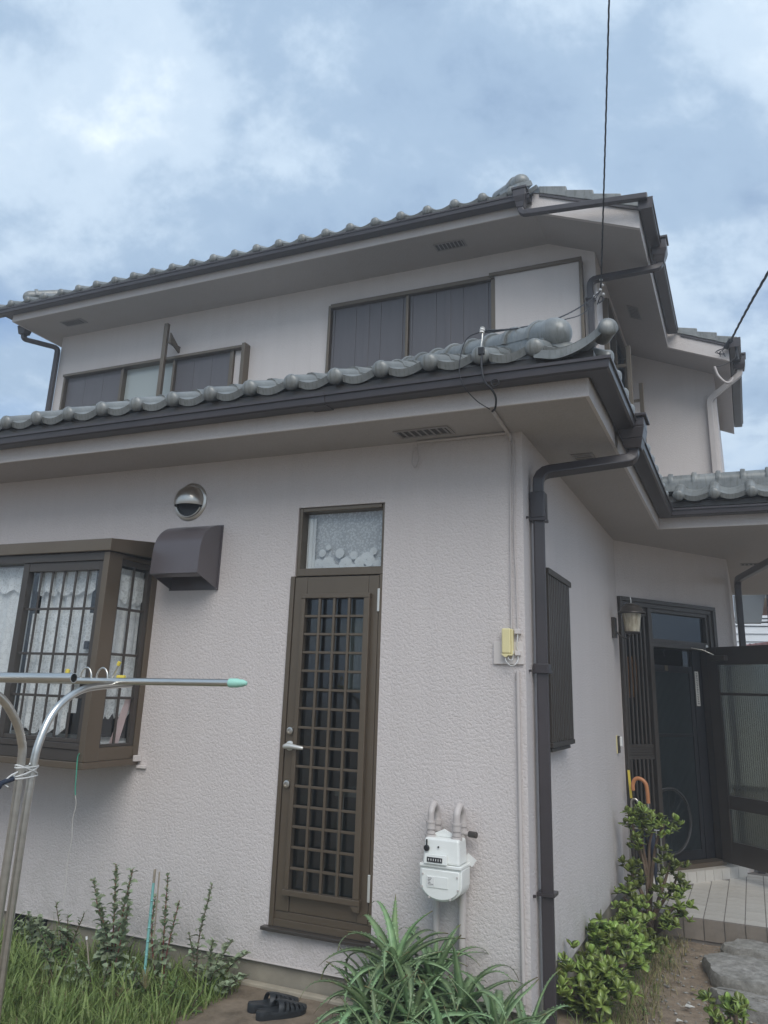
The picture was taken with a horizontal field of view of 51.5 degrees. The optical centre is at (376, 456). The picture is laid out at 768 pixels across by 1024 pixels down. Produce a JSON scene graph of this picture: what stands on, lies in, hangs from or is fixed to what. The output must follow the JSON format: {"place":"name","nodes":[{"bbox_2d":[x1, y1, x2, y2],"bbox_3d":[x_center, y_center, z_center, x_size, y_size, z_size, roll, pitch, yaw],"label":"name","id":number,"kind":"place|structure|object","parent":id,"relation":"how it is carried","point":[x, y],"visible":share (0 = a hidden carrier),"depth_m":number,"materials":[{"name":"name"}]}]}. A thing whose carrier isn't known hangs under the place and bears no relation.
{"place":"outdoors","nodes":[
{"label":"outdoors","id":0,"kind":"place"},
{"bbox_2d":[9,936,756,1023],"bbox_3d":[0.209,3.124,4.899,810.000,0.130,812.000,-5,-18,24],"label":"ground","id":1,"kind":"structure","parent":0,"point":[681,1011],"depth_m":4.66,"materials":[{"name":"soil"}]},
{"bbox_2d":[14,911,81,970],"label":"weed plant","id":2,"kind":"object","parent":1,"relation":"on","point":[50,936],"visible":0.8,"depth_m":4.58,"materials":[{"name":"green plant"}]},
{"bbox_2d":[37,902,84,967],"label":"weed plant","id":3,"kind":"object","parent":1,"relation":"on","point":[66,944],"visible":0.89,"depth_m":4.45,"materials":[{"name":"green plant"}]},
{"bbox_2d":[0,661,132,1019],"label":"laundry stand","id":4,"kind":"object","parent":1,"relation":"on","point":[12,714],"visible":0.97,"depth_m":3.17,"materials":[{"name":"silver metal"}]},
{"bbox_2d":[0,776,14,788],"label":"dark strap","id":5,"kind":"object","parent":4,"relation":"attached to","point":[8,780],"visible":1,"depth_m":3.14,"materials":[{"name":"blue fabric"}]},
{"bbox_2d":[4,764,38,787],"bbox_3d":[-1.433,1.287,3.214,0.054,0.086,0.157,-5,-18,24],"label":"tie cord","id":6,"kind":"object","parent":4,"relation":"attached to","point":[27,767],"visible":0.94,"depth_m":3.20,"materials":[{"name":"white plastic"}]},
{"bbox_2d":[0,672,77,682],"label":"laundry pole","id":7,"kind":"object","parent":4,"relation":"on","point":[42,677],"visible":1,"depth_m":2.96,"materials":[{"name":"silver metal"}]},
{"bbox_2d":[0,677,246,687],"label":"laundry pole","id":8,"kind":"object","parent":4,"relation":"attached to","point":[233,683],"visible":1,"depth_m":3.61,"materials":[{"name":"silver metal"}]},
{"bbox_2d":[85,936,91,988],"bbox_3d":[-1.510,2.677,4.178,0.104,0.268,0.012,-7,-19,29],"label":"label stick","id":9,"kind":"object","parent":1,"relation":"on","point":[86,937],"visible":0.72,"depth_m":4.20,"materials":[{"name":"white plastic"}]},
{"bbox_2d":[39,945,140,999],"bbox_3d":[-1.478,2.668,4.112,0.650,0.209,0.132,-5,-18,23],"label":"weed plant","id":10,"kind":"object","parent":1,"relation":"on","point":[105,970],"visible":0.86,"depth_m":4.11,"materials":[{"name":"green plant"}]},
{"bbox_2d":[90,863,137,978],"bbox_3d":[-1.455,2.542,4.337,0.362,0.580,0.170,-5,-18,24],"label":"weed plant","id":11,"kind":"object","parent":1,"relation":"on","point":[103,934],"visible":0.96,"depth_m":4.31,"materials":[{"name":"green plant"}]},
{"bbox_2d":[0,912,246,1023],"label":"grass","id":12,"kind":"structure","parent":1,"relation":"on","point":[107,1019],"depth_m":3.93,"materials":[{"name":"green plant"}]},
{"bbox_2d":[116,983,128,1002],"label":"dried stalks","id":13,"kind":"object","parent":12,"relation":"on","point":[121,991],"visible":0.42,"depth_m":3.87,"materials":[{"name":"brown plant"}]},
{"bbox_2d":[140,967,151,988],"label":"dried stalks","id":14,"kind":"object","parent":12,"relation":"on","point":[145,979],"visible":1,"depth_m":3.91,"materials":[{"name":"beige plant"}]},
{"bbox_2d":[141,869,155,990],"bbox_3d":[-1.175,2.500,4.079,0.018,0.692,0.026,17,-22,-41],"label":"garden stake","id":15,"kind":"object","parent":1,"relation":"on","point":[150,917],"visible":0.73,"depth_m":4.11,"materials":[{"name":"teal plastic"}]},
{"bbox_2d":[153,872,159,936],"bbox_3d":[-1.142,2.324,4.133,0.015,0.302,0.010,-5,-18,24],"label":"thin stick","id":16,"kind":"object","parent":15,"relation":"attached to","point":[156,904],"visible":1,"depth_m":4.13,"materials":[{"name":"brown wood"}]},
{"bbox_2d":[118,969,202,1016],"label":"weed plant","id":17,"kind":"object","parent":1,"relation":"on","point":[173,985],"visible":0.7,"depth_m":3.90,"materials":[{"name":"green plant"}]},
{"bbox_2d":[144,872,181,981],"bbox_3d":[-1.148,2.534,4.241,0.222,0.565,0.118,-5,-18,24],"label":"weed plant","id":18,"kind":"object","parent":1,"relation":"on","point":[163,955],"visible":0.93,"depth_m":4.23,"materials":[{"name":"green plant"}]},
{"bbox_2d":[185,882,213,981],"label":"weed plant","id":19,"kind":"object","parent":1,"relation":"on","point":[198,967],"visible":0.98,"depth_m":4.17,"materials":[{"name":"green plant"}]},
{"bbox_2d":[200,937,250,995],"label":"weed plant","id":20,"kind":"object","parent":1,"relation":"on","point":[226,984],"visible":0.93,"depth_m":4.16,"materials":[{"name":"green plant"}]},
{"bbox_2d":[169,984,343,1023],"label":"concrete step","id":21,"kind":"object","parent":1,"relation":"on","point":[231,1009],"visible":0.62,"depth_m":3.87,"materials":[{"name":"brown concrete"}]},
{"bbox_2d":[247,991,298,1012],"bbox_3d":[-0.513,2.689,3.939,0.265,0.072,0.108,10,-18,-26],"label":"sandal","id":22,"kind":"object","parent":21,"relation":"on","point":[255,1005],"visible":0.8,"depth_m":3.92,"materials":[{"name":"black plastic"}]},
{"bbox_2d":[256,998,306,1021],"bbox_3d":[-0.462,2.666,3.853,0.265,0.072,0.108,12,-19,-30],"label":"sandal","id":23,"kind":"object","parent":21,"relation":"on","point":[288,1009],"visible":1,"depth_m":3.83,"materials":[{"name":"black plastic"}]},
{"bbox_2d":[239,979,352,1005],"bbox_3d":[-0.287,2.805,4.056,0.970,0.096,0.048,-5,-18,24],"label":"mortar strip","id":24,"kind":"object","parent":1,"relation":"on","point":[295,992],"visible":0.18,"depth_m":4.12,"materials":[{"name":"grey concrete"}]},
{"bbox_2d":[319,1000,388,1023],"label":"aloe plant","id":25,"kind":"object","parent":1,"relation":"on","point":[346,1021],"visible":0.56,"depth_m":3.46,"materials":[{"name":"green plant"}]},
{"bbox_2d":[313,961,403,1023],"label":"aloe plant","id":26,"kind":"object","parent":1,"relation":"on","point":[342,974],"visible":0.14,"depth_m":3.68,"materials":[{"name":"green plant"}]},
{"bbox_2d":[314,946,417,1012],"bbox_3d":[0.008,2.553,3.739,0.456,0.424,0.440,-5,-18,24],"label":"aloe plant","id":27,"kind":"object","parent":1,"relation":"on","point":[363,974],"visible":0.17,"depth_m":3.77,"materials":[{"name":"green plant"}]},
{"bbox_2d":[299,951,441,1023],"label":"aloe plant","id":28,"kind":"object","parent":1,"relation":"on","point":[358,994],"visible":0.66,"depth_m":3.52,"materials":[{"name":"green plant"}]},
{"bbox_2d":[0,174,767,1023],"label":"house","id":29,"kind":"structure","parent":1,"relation":"on","point":[270,400],"depth_m":4.99,"materials":[{"name":"paint"}]},
{"bbox_2d":[0,568,23,593],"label":"lace curtain","id":30,"kind":"object","parent":29,"relation":"hanging from","point":[10,579],"visible":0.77,"depth_m":5.28,"materials":[{"name":"white fabric"}]},
{"bbox_2d":[0,573,35,732],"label":"lace curtain","id":31,"kind":"object","parent":29,"relation":"hanging from","point":[9,601],"visible":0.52,"depth_m":5.20,"materials":[{"name":"white fabric"}]},
{"bbox_2d":[17,683,70,734],"bbox_3d":[-2.045,1.514,4.873,0.410,0.350,0.032,-5,-18,24],"label":"lace curtain","id":32,"kind":"object","parent":29,"relation":"hanging from","point":[39,710],"visible":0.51,"depth_m":4.87,"materials":[{"name":"white fabric"}]},
{"bbox_2d":[24,613,92,684],"bbox_3d":[-1.986,1.195,4.950,0.510,0.430,0.032,-5,-18,24],"label":"lace curtain","id":33,"kind":"object","parent":29,"relation":"hanging from","point":[61,639],"visible":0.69,"depth_m":4.96,"materials":[{"name":"white fabric"}]},
{"bbox_2d":[39,591,92,712],"bbox_3d":[-1.992,1.147,5.015,0.435,0.880,0.058,-5,-18,24],"label":"lace curtain","id":34,"kind":"object","parent":29,"relation":"hanging from","point":[67,600],"visible":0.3,"depth_m":5.06,"materials":[{"name":"white fabric"}]},
{"bbox_2d":[37,571,96,595],"bbox_3d":[-1.978,0.802,5.075,0.490,0.175,0.027,-5,-18,24],"label":"lace curtain","id":35,"kind":"object","parent":29,"relation":"hanging from","point":[69,582],"visible":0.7,"depth_m":5.07,"materials":[{"name":"white fabric"}]},
{"bbox_2d":[63,753,79,903],"bbox_3d":[-1.705,2.069,4.433,0.033,0.782,0.016,3,-16,-3],"label":"hanging string","id":36,"kind":"object","parent":29,"relation":"hanging from","point":[73,816],"visible":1,"depth_m":4.46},
{"bbox_2d":[0,538,156,769],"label":"bay window","id":37,"kind":"structure","parent":29,"relation":"in","point":[107,556],"depth_m":4.90,"materials":[{"name":"brown metal"}]},
{"bbox_2d":[103,654,135,718],"bbox_3d":[-1.594,1.415,4.904,0.016,0.390,0.260,-5,-18,24],"label":"lace curtain","id":38,"kind":"object","parent":29,"relation":"hanging from","point":[111,704],"visible":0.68,"depth_m":4.90,"materials":[{"name":"white fabric"}]},
{"bbox_2d":[109,699,130,742],"bbox_3d":[-1.573,1.625,4.889,0.003,0.280,0.155,-5,-18,24],"label":"pink cloth","id":39,"kind":"object","parent":29,"relation":"on","point":[122,716],"visible":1,"depth_m":4.89,"materials":[{"name":"pink fabric"}]},
{"bbox_2d":[112,568,143,653],"bbox_3d":[-1.603,1.121,4.988,0.019,0.820,0.300,-5,-18,24],"label":"lace curtain","id":40,"kind":"object","parent":29,"relation":"hanging from","point":[119,631],"visible":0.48,"depth_m":5.04,"materials":[{"name":"white fabric"}]},
{"bbox_2d":[118,574,144,605],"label":"lace curtain","id":41,"kind":"object","parent":29,"relation":"hanging from","point":[125,589],"visible":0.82,"depth_m":5.08,"materials":[{"name":"white fabric"}]},
{"bbox_2d":[59,342,250,409],"bbox_3d":[-2.769,-0.666,9.628,2.815,1.030,0.190,-5,-18,24],"label":"shuttered window","id":42,"kind":"structure","parent":29,"relation":"in","point":[225,366],"depth_m":9.72,"materials":[{"name":"brown metal"}]},
{"bbox_2d":[150,525,223,590],"bbox_3d":[-1.215,0.632,5.074,0.385,0.417,0.225,-5,-18,24],"label":"exhaust hood","id":43,"kind":"object","parent":29,"relation":"attached to","point":[186,558],"visible":1,"depth_m":5.01,"materials":[{"name":"brown metal"}]},
{"bbox_2d":[174,483,206,520],"bbox_3d":[-1.261,0.293,5.267,0.255,0.255,0.103,-5,-18,24],"label":"vent cap","id":44,"kind":"object","parent":29,"relation":"attached to","point":[190,500],"visible":1,"depth_m":5.26,"materials":[{"name":"metal"}]},
{"bbox_2d":[260,503,384,948],"bbox_3d":[-0.258,1.416,4.517,0.676,2.322,0.156,-5,-18,24],"label":"kitchen door","id":45,"kind":"structure","parent":29,"relation":"in","point":[290,909],"depth_m":4.42,"materials":[{"name":"brown metal"}]},
{"bbox_2d":[306,510,382,568],"bbox_3d":[-0.198,0.533,4.854,0.580,0.390,0.035,-5,-18,24],"label":"lace curtain","id":46,"kind":"object","parent":29,"relation":"hanging from","point":[348,539],"visible":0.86,"depth_m":4.87,"materials":[{"name":"white fabric"}]},
{"bbox_2d":[334,786,356,897],"bbox_3d":[0.018,2.402,4.870,0.500,0.650,0.300,-5,-18,24],"label":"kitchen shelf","id":47,"kind":"object","parent":29,"relation":"in","point":[347,862],"visible":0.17,"depth_m":4.89,"materials":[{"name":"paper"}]},
{"bbox_2d":[348,600,363,689],"bbox_3d":[-0.079,1.106,4.677,0.200,0.520,0.032,-5,-18,24],"label":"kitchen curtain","id":48,"kind":"object","parent":29,"relation":"hanging from","point":[355,660],"visible":0.3,"depth_m":4.70,"materials":[{"name":"fabric"}]},
{"bbox_2d":[325,276,494,372],"bbox_3d":[0.333,-1.100,8.333,1.905,1.345,0.135,-5,-18,24],"label":"shuttered window","id":49,"kind":"structure","parent":29,"relation":"in","point":[363,332],"depth_m":8.41,"materials":[{"name":"brown metal"}]},
{"bbox_2d":[411,443,418,467],"bbox_3d":[0.226,-0.002,4.690,0.048,0.152,0.015,-5,-18,24],"label":"cable coil","id":50,"kind":"object","parent":29,"relation":"hanging from","point":[417,454],"visible":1,"depth_m":4.68,"materials":[{"name":"pink paint"}]},
{"bbox_2d":[420,801,477,997],"bbox_3d":[0.347,2.224,3.835,0.252,1.030,0.193,-5,-18,24],"label":"gas meter","id":51,"kind":"object","parent":29,"relation":"attached to","point":[446,862],"visible":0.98,"depth_m":3.86,"materials":[{"name":"white metal"}]},
{"bbox_2d":[417,411,511,442],"bbox_3d":[0.432,-0.138,4.433,0.582,0.052,0.399,-5,-18,24],"label":"soffit conduit","id":52,"kind":"object","parent":29,"relation":"attached to","point":[500,422],"visible":0.98,"depth_m":4.53,"materials":[{"name":"pink paint"}]},
{"bbox_2d":[478,327,484,355],"bbox_3d":[0.536,-0.588,4.066,0.036,0.155,0.029,-5,-18,24],"label":"cable bracket","id":53,"kind":"object","parent":29,"relation":"attached to","point":[481,349],"visible":1,"depth_m":4.05,"materials":[{"name":"white plastic"}]},
{"bbox_2d":[459,332,489,409],"bbox_3d":[0.525,-0.447,4.074,0.094,0.378,0.195,-26,-32,58],"label":"drop cable","id":54,"kind":"object","parent":53,"relation":"hanging from","point":[459,372],"visible":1,"depth_m":4.07,"materials":[{"name":"black rubber"}]},
{"bbox_2d":[480,354,496,411],"bbox_3d":[0.586,-0.377,4.074,0.060,0.254,0.196,-5,-18,24],"label":"drop cable","id":55,"kind":"object","parent":53,"relation":"hanging from","point":[486,384],"visible":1,"depth_m":4.01,"materials":[{"name":"black rubber"}]},
{"bbox_2d":[494,628,523,665],"bbox_3d":[0.683,0.999,4.160,0.160,0.193,0.052,-5,-18,24],"label":"cable box","id":56,"kind":"object","parent":29,"relation":"attached to","point":[508,650],"visible":1,"depth_m":4.15,"materials":[{"name":"paint"}]},
{"bbox_2d":[509,441,511,628],"bbox_3d":[0.729,0.408,4.340,0.014,1.047,0.010,-5,-18,24],"label":"wall conduit","id":57,"kind":"object","parent":29,"relation":"attached to","point":[510,533],"depth_m":4.34,"materials":[{"name":"pink paint"}]},
{"bbox_2d":[513,440,517,628],"bbox_3d":[0.752,0.410,4.330,0.020,1.044,0.011,-5,-18,24],"label":"wall cable","id":58,"kind":"object","parent":29,"relation":"attached to","point":[514,534],"depth_m":4.33,"materials":[{"name":"pink paint"}]},
{"bbox_2d":[516,671,525,1004],"bbox_3d":[0.705,1.829,3.905,0.024,1.492,0.019,-5,-18,24],"label":"wall conduit","id":59,"kind":"object","parent":29,"relation":"attached to","point":[522,937],"depth_m":3.89,"materials":[{"name":"pink paint"}]},
{"bbox_2d":[593,279,604,304],"bbox_3d":[2.063,-1.512,7.490,0.102,0.249,0.233,2,-16,0],"label":"wire anchor","id":60,"kind":"object","parent":29,"relation":"attached to","point":[600,289],"visible":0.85,"depth_m":7.40,"materials":[{"name":"white plastic"}]},
{"bbox_2d":[484,291,599,331],"bbox_3d":[1.319,-1.093,5.759,0.012,1.865,3.292,-6,-18,26],"label":"slack wire","id":61,"kind":"object","parent":60,"relation":"attached to","point":[527,326],"visible":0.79,"depth_m":5.28,"materials":[{"name":"black rubber"}]},
{"bbox_2d":[484,291,600,332],"bbox_3d":[1.319,-1.089,5.764,0.013,1.867,3.282,-6,-18,26],"label":"slack wire","id":62,"kind":"object","parent":60,"relation":"attached to","point":[564,319],"visible":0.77,"depth_m":6.02,"materials":[{"name":"black rubber"}]},
{"bbox_2d":[600,0,609,288],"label":"overhead wire","id":63,"kind":"object","parent":60,"relation":"attached to","point":[605,138],"visible":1,"depth_m":6.54,"materials":[{"name":"black rubber"}]},
{"bbox_2d":[602,298,627,388],"bbox_3d":[2.546,-0.847,8.501,0.140,1.110,1.550,-5,-18,24],"label":"side window","id":64,"kind":"structure","parent":29,"relation":"in","point":[608,312],"depth_m":8.59,"materials":[{"name":"grey metal"}]},
{"bbox_2d":[616,735,622,753],"bbox_3d":[2.013,2.390,6.599,0.046,0.140,0.070,-5,-18,24],"label":"doorbell","id":65,"kind":"object","parent":29,"relation":"attached to","point":[619,742],"visible":1,"depth_m":6.58,"materials":[{"name":"beige plastic"}]},
{"bbox_2d":[611,597,645,638],"bbox_3d":[2.172,1.397,6.868,0.288,0.354,0.236,-5,-18,24],"label":"wall lamp","id":66,"kind":"object","parent":29,"relation":"attached to","point":[630,612],"visible":1,"depth_m":6.81,"materials":[{"name":"brown metal"}]},
{"bbox_2d":[627,770,631,797],"bbox_3d":[2.142,2.776,6.742,0.030,0.220,0.004,-5,-18,24],"label":"yellow strap","id":67,"kind":"object","parent":29,"relation":"hanging from","point":[629,782],"visible":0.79,"depth_m":6.74,"materials":[{"name":"yellow fabric"}]},
{"bbox_2d":[627,656,636,697],"bbox_3d":[2.282,1.987,7.215,0.200,0.390,0.016,11,-19,-29],"label":"window","id":68,"kind":"structure","parent":29,"relation":"hanging from","point":[632,676],"depth_m":7.24,"materials":[{"name":"black glass"}]},
{"bbox_2d":[651,787,691,855],"bbox_3d":[2.612,3.249,7.086,0.570,0.570,0.060,11,-19,-29],"label":"bicycle wheel","id":69,"kind":"object","parent":29,"relation":"in","point":[681,850],"visible":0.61,"depth_m":7.16,"materials":[{"name":"black rubber"}]},
{"bbox_2d":[715,338,738,359],"bbox_3d":[3.931,-1.209,8.945,0.254,0.252,0.107,-2,-17,14],"label":"wire anchor","id":70,"kind":"object","parent":29,"relation":"attached to","point":[726,345],"visible":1,"depth_m":8.95,"materials":[{"name":"grey metal"}]},
{"bbox_2d":[713,350,736,383],"bbox_3d":[3.899,-0.991,8.898,0.263,0.400,0.035,-2,-17,15],"label":"dead end grip","id":71,"kind":"object","parent":70,"relation":"hanging from","point":[721,378],"visible":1,"depth_m":8.88,"materials":[{"name":"white plastic"}]},
{"bbox_2d":[729,271,767,342],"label":"overhead wire","id":72,"kind":"object","parent":70,"relation":"attached to","point":[750,302],"visible":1,"depth_m":7.50,"materials":[{"name":"black rubber"}]},
{"bbox_2d":[340,968,437,1023],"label":"aloe plant","id":73,"kind":"object","parent":1,"relation":"on","point":[375,1006],"visible":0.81,"depth_m":3.42,"materials":[{"name":"green plant"}]},
{"bbox_2d":[321,894,480,1021],"bbox_3d":[0.096,2.426,3.669,0.673,0.633,0.691,-5,-18,24],"label":"aloe plant","id":74,"kind":"object","parent":1,"relation":"on","point":[396,948],"visible":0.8,"depth_m":3.69,"materials":[{"name":"green plant"}]},
{"bbox_2d":[348,936,459,1023],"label":"aloe plant","id":75,"kind":"object","parent":1,"relation":"on","point":[401,1007],"visible":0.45,"depth_m":3.47,"materials":[{"name":"green plant"}]},
{"bbox_2d":[380,924,487,1023],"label":"aloe plant","id":76,"kind":"object","parent":1,"relation":"on","point":[436,970],"visible":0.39,"depth_m":3.65,"materials":[{"name":"green plant"}]},
{"bbox_2d":[387,974,498,1023],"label":"aloe plant","id":77,"kind":"object","parent":1,"relation":"on","point":[435,1013],"visible":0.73,"depth_m":3.34,"materials":[{"name":"green plant"}]},
{"bbox_2d":[444,1006,453,1023],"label":"aloe plant","id":78,"kind":"object","parent":1,"relation":"on","point":[449,1019],"visible":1,"depth_m":3.31,"materials":[{"name":"green plant"}]},
{"bbox_2d":[398,941,525,1023],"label":"aloe plant","id":79,"kind":"object","parent":1,"relation":"on","point":[462,998],"visible":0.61,"depth_m":3.51,"materials":[{"name":"green plant"}]},
{"bbox_2d":[429,970,545,1023],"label":"aloe plant","id":80,"kind":"object","parent":1,"relation":"on","point":[509,1004],"visible":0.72,"depth_m":3.43,"materials":[{"name":"green plant"}]},
{"bbox_2d":[461,1006,543,1023],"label":"aloe plant","id":81,"kind":"object","parent":1,"relation":"on","point":[495,1021],"visible":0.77,"depth_m":3.24,"materials":[{"name":"green plant"}]},
{"bbox_2d":[507,968,577,1023],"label":"plant","id":82,"kind":"object","parent":1,"relation":"on","point":[544,1018],"visible":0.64,"depth_m":3.51,"materials":[{"name":"green plant"}]},
{"bbox_2d":[556,938,643,1023],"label":"shrub","id":83,"kind":"object","parent":1,"relation":"on","point":[589,989],"visible":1,"depth_m":4.16,"materials":[{"name":"green plant"}]},
{"bbox_2d":[578,909,651,983],"bbox_3d":[1.400,2.917,4.711,0.386,0.388,0.633,-5,-18,24],"label":"jade plant","id":84,"kind":"object","parent":1,"relation":"on","point":[605,935],"visible":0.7,"depth_m":4.75,"materials":[{"name":"green plant"}]},
{"bbox_2d":[558,930,690,1023],"bbox_3d":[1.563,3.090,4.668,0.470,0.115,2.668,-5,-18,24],"label":"grass","id":85,"kind":"structure","parent":1,"relation":"on","point":[629,1016],"depth_m":4.74,"materials":[{"name":"green plant"}]},
{"bbox_2d":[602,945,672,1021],"bbox_3d":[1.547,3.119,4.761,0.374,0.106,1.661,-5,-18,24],"label":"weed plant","id":86,"kind":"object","parent":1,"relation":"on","point":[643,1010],"visible":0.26,"depth_m":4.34,"materials":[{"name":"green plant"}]},
{"bbox_2d":[609,900,671,954],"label":"jade plant","id":87,"kind":"object","parent":1,"relation":"on","point":[648,932],"visible":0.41,"depth_m":5.11,"materials":[{"name":"green plant"}]},
{"bbox_2d":[611,880,698,934],"bbox_3d":[1.958,3.231,5.670,0.583,0.354,0.464,9,-18,-21],"label":"jade plant","id":88,"kind":"object","parent":1,"relation":"on","point":[667,920],"visible":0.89,"depth_m":5.62,"materials":[{"name":"green plant"}]},
{"bbox_2d":[618,801,691,924],"bbox_3d":[2.056,3.043,5.929,0.543,0.837,0.411,-5,-18,24],"label":"jade plant","id":89,"kind":"object","parent":1,"relation":"on","point":[651,824],"visible":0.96,"depth_m":5.96,"materials":[{"name":"green plant"}]},
{"bbox_2d":[623,860,767,945],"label":"porch","id":90,"kind":"object","parent":1,"relation":"on","point":[731,909],"visible":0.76,"depth_m":5.95,"materials":[{"name":"tile"}]},
{"bbox_2d":[628,824,664,899],"bbox_3d":[2.184,3.262,6.417,0.257,0.503,0.190,-5,-18,24],"label":"umbrella stand","id":91,"kind":"object","parent":90,"relation":"on","point":[657,850],"visible":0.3,"depth_m":6.34,"materials":[{"name":"black metal"}]},
{"bbox_2d":[630,798,645,893],"bbox_3d":[2.127,3.157,6.449,0.094,0.719,0.071,3,-16,-4],"label":"umbrella","id":92,"kind":"object","parent":91,"relation":"in","point":[632,799],"visible":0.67,"depth_m":6.46,"materials":[{"name":"metal"}]},
{"bbox_2d":[631,776,657,894],"bbox_3d":[2.191,3.098,6.525,0.172,0.880,0.070,-5,-18,24],"label":"umbrella","id":93,"kind":"object","parent":91,"relation":"in","point":[644,782],"visible":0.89,"depth_m":6.57,"materials":[{"name":"orange plastic"}]},
{"bbox_2d":[638,940,752,1023],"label":"pebbles","id":94,"kind":"object","parent":1,"relation":"on","point":[688,1002],"visible":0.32,"depth_m":4.71,"materials":[{"name":"grey gravel"}]},
{"bbox_2d":[693,987,756,1023],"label":"shrub","id":95,"kind":"object","parent":1,"relation":"on","point":[737,1006],"visible":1,"depth_m":3.73,"materials":[{"name":"green plant"}]},
{"bbox_2d":[702,952,767,995],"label":"stepping stone","id":96,"kind":"object","parent":1,"relation":"on","point":[740,972],"visible":0.89,"depth_m":4.87,"materials":[{"name":"grey stone"}]},
{"bbox_2d":[710,987,767,1023],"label":"stepping stone","id":97,"kind":"object","parent":1,"relation":"on","point":[758,1004],"visible":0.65,"depth_m":4.41,"materials":[{"name":"grey stone"}]},
{"bbox_2d":[720,938,767,959],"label":"stepping stone","id":98,"kind":"object","parent":1,"relation":"on","point":[752,948],"visible":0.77,"depth_m":5.38,"materials":[{"name":"grey stone"}]},
{"bbox_2d":[733,595,767,623],"bbox_3d":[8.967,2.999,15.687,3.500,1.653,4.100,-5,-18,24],"label":"neighbour house","id":99,"kind":"structure","parent":1,"relation":"on","point":[755,608],"depth_m":14.79,"materials":[{"name":"grey plastic"}]},
{"bbox_2d":[734,612,767,645],"bbox_3d":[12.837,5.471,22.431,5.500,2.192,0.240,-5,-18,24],"label":"white building","id":100,"kind":"structure","parent":1,"relation":"on","point":[753,635],"depth_m":23.25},
{"bbox_2d":[746,642,767,645],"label":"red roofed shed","id":101,"kind":"structure","parent":1,"relation":"on","point":[763,643],"depth_m":17.76,"materials":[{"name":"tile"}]},
{"bbox_2d":[0,0,767,604],"label":"sky","id":102,"kind":"structure","parent":0,"point":[137,136],"materials":[{"name":"blue"}]}
]}

